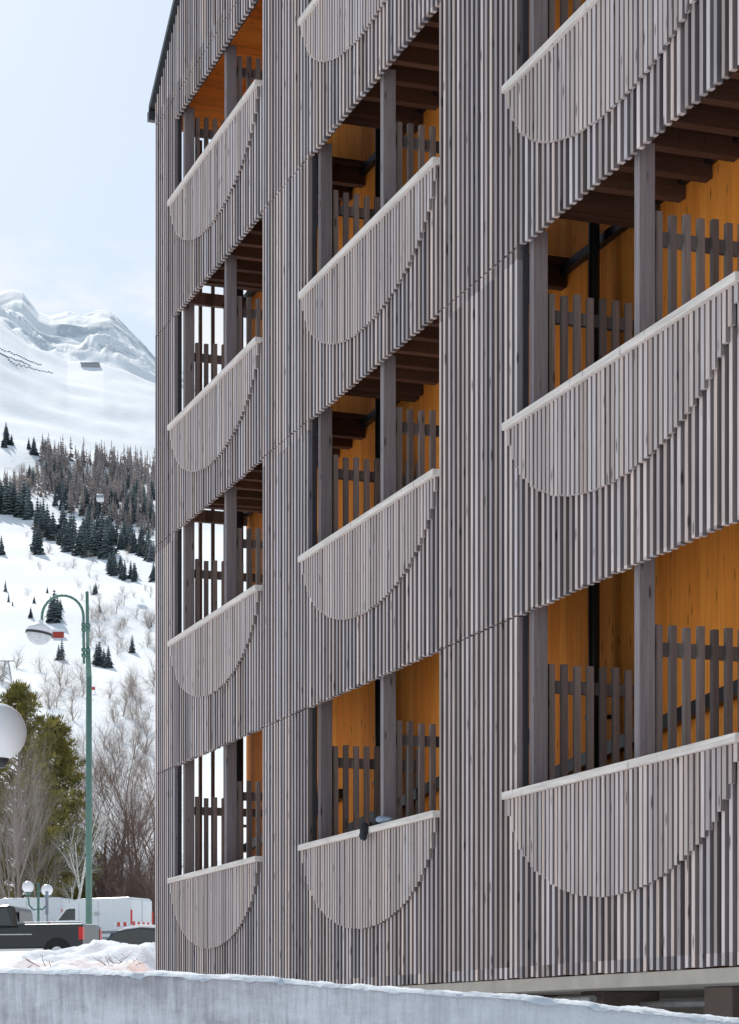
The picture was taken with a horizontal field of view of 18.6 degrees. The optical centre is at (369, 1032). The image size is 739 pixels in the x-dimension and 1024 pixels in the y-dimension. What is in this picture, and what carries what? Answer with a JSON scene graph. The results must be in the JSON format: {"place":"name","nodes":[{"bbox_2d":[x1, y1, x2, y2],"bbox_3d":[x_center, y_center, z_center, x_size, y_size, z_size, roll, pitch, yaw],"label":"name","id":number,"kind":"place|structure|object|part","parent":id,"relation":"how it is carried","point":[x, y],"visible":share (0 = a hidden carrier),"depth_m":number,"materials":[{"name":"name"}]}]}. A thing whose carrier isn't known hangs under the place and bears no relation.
{"place":"outdoors","nodes":[
{"label":"outdoors","id":0,"kind":"place"},
{"bbox_2d":[0,290,245,963],"bbox_3d":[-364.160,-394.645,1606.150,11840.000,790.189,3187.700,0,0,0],"label":"terrain","id":1,"kind":"structure","parent":0,"point":[110,397],"depth_m":818.73,"materials":[{"name":"white snow"}]},
{"bbox_2d":[0,661,12,684],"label":"ski lift pylon","id":2,"kind":"object","parent":1,"relation":"on","point":[10,677],"visible":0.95,"depth_m":450.77,"materials":[{"name":"grey metal"}]},
{"bbox_2d":[0,771,12,884],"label":"pine tree","id":3,"kind":"object","parent":1,"relation":"on","point":[4,821],"visible":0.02,"depth_m":140.26,"materials":[{"name":"plant"}]},
{"bbox_2d":[0,703,26,767],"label":"globe street lamp","id":4,"kind":"object","parent":1,"relation":"on","point":[13,732],"visible":1,"depth_m":20.84,"materials":[{"name":"glass"}]},
{"bbox_2d":[0,348,52,373],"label":"avalanche barriers","id":5,"kind":"object","parent":1,"relation":"on","point":[22,361],"visible":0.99,"depth_m":1603.60,"materials":[{"name":"grey metal"}]},
{"bbox_2d":[0,685,65,898],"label":"bare tree","id":6,"kind":"object","parent":1,"relation":"on","point":[16,838],"visible":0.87,"depth_m":127.03,"materials":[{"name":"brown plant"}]},
{"bbox_2d":[0,897,72,923],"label":"delivery van","id":7,"kind":"object","parent":1,"relation":"on","point":[57,905],"visible":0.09,"depth_m":122.68,"materials":[{"name":"white paint"}]},
{"bbox_2d":[22,881,52,923],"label":"twin globe lamp","id":8,"kind":"object","parent":1,"relation":"on","point":[27,887],"visible":0.85,"depth_m":85.95,"materials":[{"name":"white glass"}]},
{"bbox_2d":[0,771,80,897],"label":"bare tree","id":9,"kind":"object","parent":1,"relation":"on","point":[37,876],"visible":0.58,"depth_m":131.27,"materials":[{"name":"brown plant"}]},
{"bbox_2d":[0,763,81,898],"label":"bare tree","id":10,"kind":"object","parent":1,"relation":"on","point":[8,887],"visible":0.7,"depth_m":130.36,"materials":[{"name":"brown plant"}]},
{"bbox_2d":[0,679,85,899],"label":"pine tree","id":11,"kind":"object","parent":1,"relation":"on","point":[17,696],"visible":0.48,"depth_m":133.52,"materials":[{"name":"green plant"}]},
{"bbox_2d":[45,891,48,923],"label":"road sign","id":12,"kind":"object","parent":1,"relation":"on","point":[46,903],"visible":0.57,"depth_m":71.88,"materials":[{"name":"grey metal"}]},
{"bbox_2d":[0,905,101,950],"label":"pickup truck","id":13,"kind":"object","parent":1,"relation":"on","point":[20,930],"visible":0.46,"depth_m":69.04,"materials":[{"name":"black paint"}]},
{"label":"windows","id":14,"kind":"part","parent":13,"relation":"part of","materials":[{"name":"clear glass"}]},
{"bbox_2d":[51,629,64,637],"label":"ski hut","id":15,"kind":"object","parent":1,"relation":"on","point":[58,633],"visible":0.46,"depth_m":535.78,"materials":[{"name":"red paint"}]},
{"bbox_2d":[25,591,91,923],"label":"street lamp","id":16,"kind":"object","parent":1,"relation":"on","point":[39,633],"visible":0.99,"depth_m":75.91,"materials":[{"name":"green metal"}]},
{"bbox_2d":[14,713,108,899],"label":"pine tree","id":17,"kind":"object","parent":1,"relation":"on","point":[66,765],"visible":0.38,"depth_m":137.51,"materials":[{"name":"green plant"}]},
{"bbox_2d":[0,958,151,971],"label":"snow bank","id":18,"kind":"structure","parent":1,"relation":"on","point":[130,965],"depth_m":35.37,"materials":[{"name":"white snow"}]},
{"bbox_2d":[23,951,147,966],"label":"dry twigs","id":19,"kind":"object","parent":18,"relation":"on","point":[93,957],"visible":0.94,"depth_m":35.00,"materials":[{"name":"brown plant"}]},
{"bbox_2d":[0,423,154,668],"bbox_3d":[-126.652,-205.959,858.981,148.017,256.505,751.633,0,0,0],"label":"distant fir forest","id":20,"kind":"object","parent":1,"relation":"on","point":[100,544],"visible":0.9,"depth_m":782.07,"materials":[{"name":"green plant"}]},
{"bbox_2d":[0,432,154,536],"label":"distant larch forest","id":21,"kind":"object","parent":1,"relation":"on","point":[101,463],"visible":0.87,"depth_m":987.77,"materials":[{"name":"grey plant"}]},
{"bbox_2d":[0,523,154,789],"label":"distant bare trees","id":22,"kind":"object","parent":1,"relation":"on","point":[147,618],"visible":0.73,"depth_m":434.15,"materials":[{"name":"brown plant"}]},
{"bbox_2d":[0,940,154,970],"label":"snow bank","id":23,"kind":"structure","parent":1,"relation":"on","point":[101,949],"depth_m":48.32,"materials":[{"name":"white snow"}]},
{"bbox_2d":[50,770,126,898],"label":"birch tree","id":24,"kind":"object","parent":1,"relation":"on","point":[80,886],"visible":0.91,"depth_m":127.86,"materials":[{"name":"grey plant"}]},
{"bbox_2d":[22,714,154,882],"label":"bare tree","id":25,"kind":"object","parent":1,"relation":"on","point":[111,796],"visible":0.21,"depth_m":146.79,"materials":[{"name":"brown plant"}]},
{"bbox_2d":[80,362,99,367],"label":"mountain chalet","id":26,"kind":"object","parent":1,"relation":"on","point":[91,364],"visible":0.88,"depth_m":1771.21,"materials":[{"name":"grey wood"}]},
{"bbox_2d":[96,494,103,501],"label":"gondola cabin","id":27,"kind":"object","parent":1,"relation":"on","point":[99,497],"visible":1,"depth_m":639.03,"materials":[{"name":"white paint"}]},
{"bbox_2d":[49,721,153,896],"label":"bare tree","id":28,"kind":"object","parent":1,"relation":"on","point":[113,851],"visible":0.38,"depth_m":139.41,"materials":[{"name":"brown plant"}]},
{"bbox_2d":[52,897,152,938],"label":"delivery van","id":29,"kind":"object","parent":1,"relation":"on","point":[111,916],"visible":0.56,"depth_m":117.69,"materials":[{"name":"white paint"}]},
{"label":"windows","id":30,"kind":"part","parent":29,"relation":"part of","materials":[{"name":"black glass"}]},
{"bbox_2d":[57,687,154,895],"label":"bare tree","id":31,"kind":"object","parent":1,"relation":"on","point":[111,830],"visible":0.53,"depth_m":141.63,"materials":[{"name":"brown plant"}]},
{"bbox_2d":[60,826,182,924],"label":"bare shrubs","id":32,"kind":"object","parent":1,"relation":"on","point":[132,889],"visible":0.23,"depth_m":137.71,"materials":[{"name":"brown plant"}]},
{"bbox_2d":[69,706,182,884],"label":"bare tree","id":33,"kind":"object","parent":1,"relation":"on","point":[122,751],"visible":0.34,"depth_m":146.42,"materials":[{"name":"brown plant"}]},
{"bbox_2d":[106,924,154,944],"bbox_3d":[-5.832,-2.000,58.010,4.130,1.500,1.764,0,0,25],"label":"parked car","id":34,"kind":"object","parent":1,"relation":"on","point":[139,934],"visible":0.05,"depth_m":57.28,"materials":[{"name":"grey paint"}]},
{"bbox_2d":[71,715,205,896],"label":"bare tree","id":35,"kind":"object","parent":1,"relation":"on","point":[139,825],"visible":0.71,"depth_m":139.30,"materials":[{"name":"brown plant"}]},
{"bbox_2d":[146,541,154,560],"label":"ski lift pylon","id":36,"kind":"object","parent":1,"relation":"on","point":[152,546],"visible":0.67,"depth_m":701.69,"materials":[{"name":"grey metal"}]},
{"bbox_2d":[106,707,197,886],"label":"bare tree","id":37,"kind":"object","parent":1,"relation":"on","point":[150,792],"visible":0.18,"depth_m":149.89,"materials":[{"name":"brown plant"}]},
{"bbox_2d":[397,967,738,1014],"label":"concrete base","id":38,"kind":"object","parent":1,"relation":"on","point":[681,985],"depth_m":17.26,"materials":[{"name":"grey concrete"}]},
{"bbox_2d":[159,0,738,875],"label":"facade backing","id":39,"kind":"object","parent":38,"relation":"on","point":[525,404],"visible":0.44,"depth_m":23.32,"materials":[{"name":"grey wood"}]},
{"bbox_2d":[189,140,247,869],"bbox_3d":[-2.159,-6.200,29.587,1.130,11.400,0.140,0,0,-20],"label":"end screen","id":40,"kind":"object","parent":39,"relation":"attached to","point":[213,301],"visible":0.12,"depth_m":29.57,"materials":[{"name":"brown wood"}]},
{"bbox_2d":[183,0,654,873],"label":"posts","id":41,"kind":"object","parent":39,"relation":"attached to","point":[539,390],"visible":0.23,"depth_m":21.46,"materials":[{"name":"grey wood"}]},
{"bbox_2d":[170,0,738,948],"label":"balcony panels","id":42,"kind":"object","parent":39,"relation":"attached to","point":[634,828],"visible":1,"depth_m":17.92,"materials":[{"name":"grey wood"}]},
{"bbox_2d":[167,0,738,882],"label":"handrail caps","id":43,"kind":"object","parent":42,"relation":"on","point":[687,308],"visible":0.62,"depth_m":19.87,"materials":[{"name":"grey wood"}]},
{"bbox_2d":[359,816,392,840],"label":"ski gloves","id":44,"kind":"object","parent":43,"relation":"on","point":[364,826],"visible":0.91,"depth_m":21.32,"materials":[{"name":"black fabric"}]},
{"bbox_2d":[246,0,738,985],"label":"gallery wall","id":45,"kind":"structure","parent":38,"relation":"on","point":[696,582],"depth_m":19.93,"materials":[{"name":"orange wood"}]},
{"bbox_2d":[147,0,179,122],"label":"metal roof","id":46,"kind":"structure","parent":45,"relation":"on","point":[161,65],"depth_m":28.93,"materials":[{"name":"grey metal"}]},
{"bbox_2d":[182,0,262,131],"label":"roof soffit","id":47,"kind":"structure","parent":45,"relation":"attached to","point":[208,99],"depth_m":28.89,"materials":[{"name":"orange wood"}]},
{"bbox_2d":[237,128,610,974],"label":"downpipes","id":48,"kind":"object","parent":45,"relation":"attached to","point":[595,588],"visible":0.05,"depth_m":19.37,"materials":[{"name":"black metal"}]},
{"bbox_2d":[317,154,568,420],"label":"balcony floors","id":49,"kind":"structure","parent":45,"relation":"attached to","point":[556,260],"depth_m":25.21,"materials":[{"name":"brown wood"}]},
{"bbox_2d":[195,0,738,870],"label":"privacy screens","id":50,"kind":"object","parent":49,"relation":"on","point":[615,690],"visible":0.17,"depth_m":18.42,"materials":[{"name":"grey wood"}]},
{"bbox_2d":[204,10,738,512],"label":"ceiling beams","id":51,"kind":"structure","parent":45,"relation":"attached to","point":[696,136],"depth_m":22.18,"materials":[{"name":"brown wood"}]},
{"bbox_2d":[243,91,738,852],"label":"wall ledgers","id":52,"kind":"structure","parent":45,"relation":"attached to","point":[581,255],"depth_m":19.88,"materials":[{"name":"brown wood"}]},
{"bbox_2d":[533,986,738,1017],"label":"piers","id":53,"kind":"structure","parent":1,"relation":"on","point":[722,1001],"depth_m":16.20,"materials":[{"name":"grey concrete"}]},
{"bbox_2d":[548,995,703,1007],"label":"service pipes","id":54,"kind":"object","parent":53,"relation":"attached to","point":[672,1003],"visible":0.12,"depth_m":17.59,"materials":[{"name":"grey metal"}]},
{"bbox_2d":[0,0,245,372],"label":"sky","id":55,"kind":"structure","parent":0,"point":[77,77],"materials":[{"name":"white"}]},
{"bbox_2d":[155,0,738,985],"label":"facade slats","id":56,"kind":"object","parent":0,"point":[501,546],"visible":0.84,"depth_m":19.66,"materials":[{"name":"grey wood"}]},
{"label":"ground","id":57,"kind":"structure","parent":0,"visible":0},
{"bbox_2d":[0,968,738,1023],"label":"concrete wall","id":58,"kind":"structure","parent":57,"relation":"on","point":[67,996],"depth_m":12.00,"materials":[{"name":"grey concrete"}]}
]}

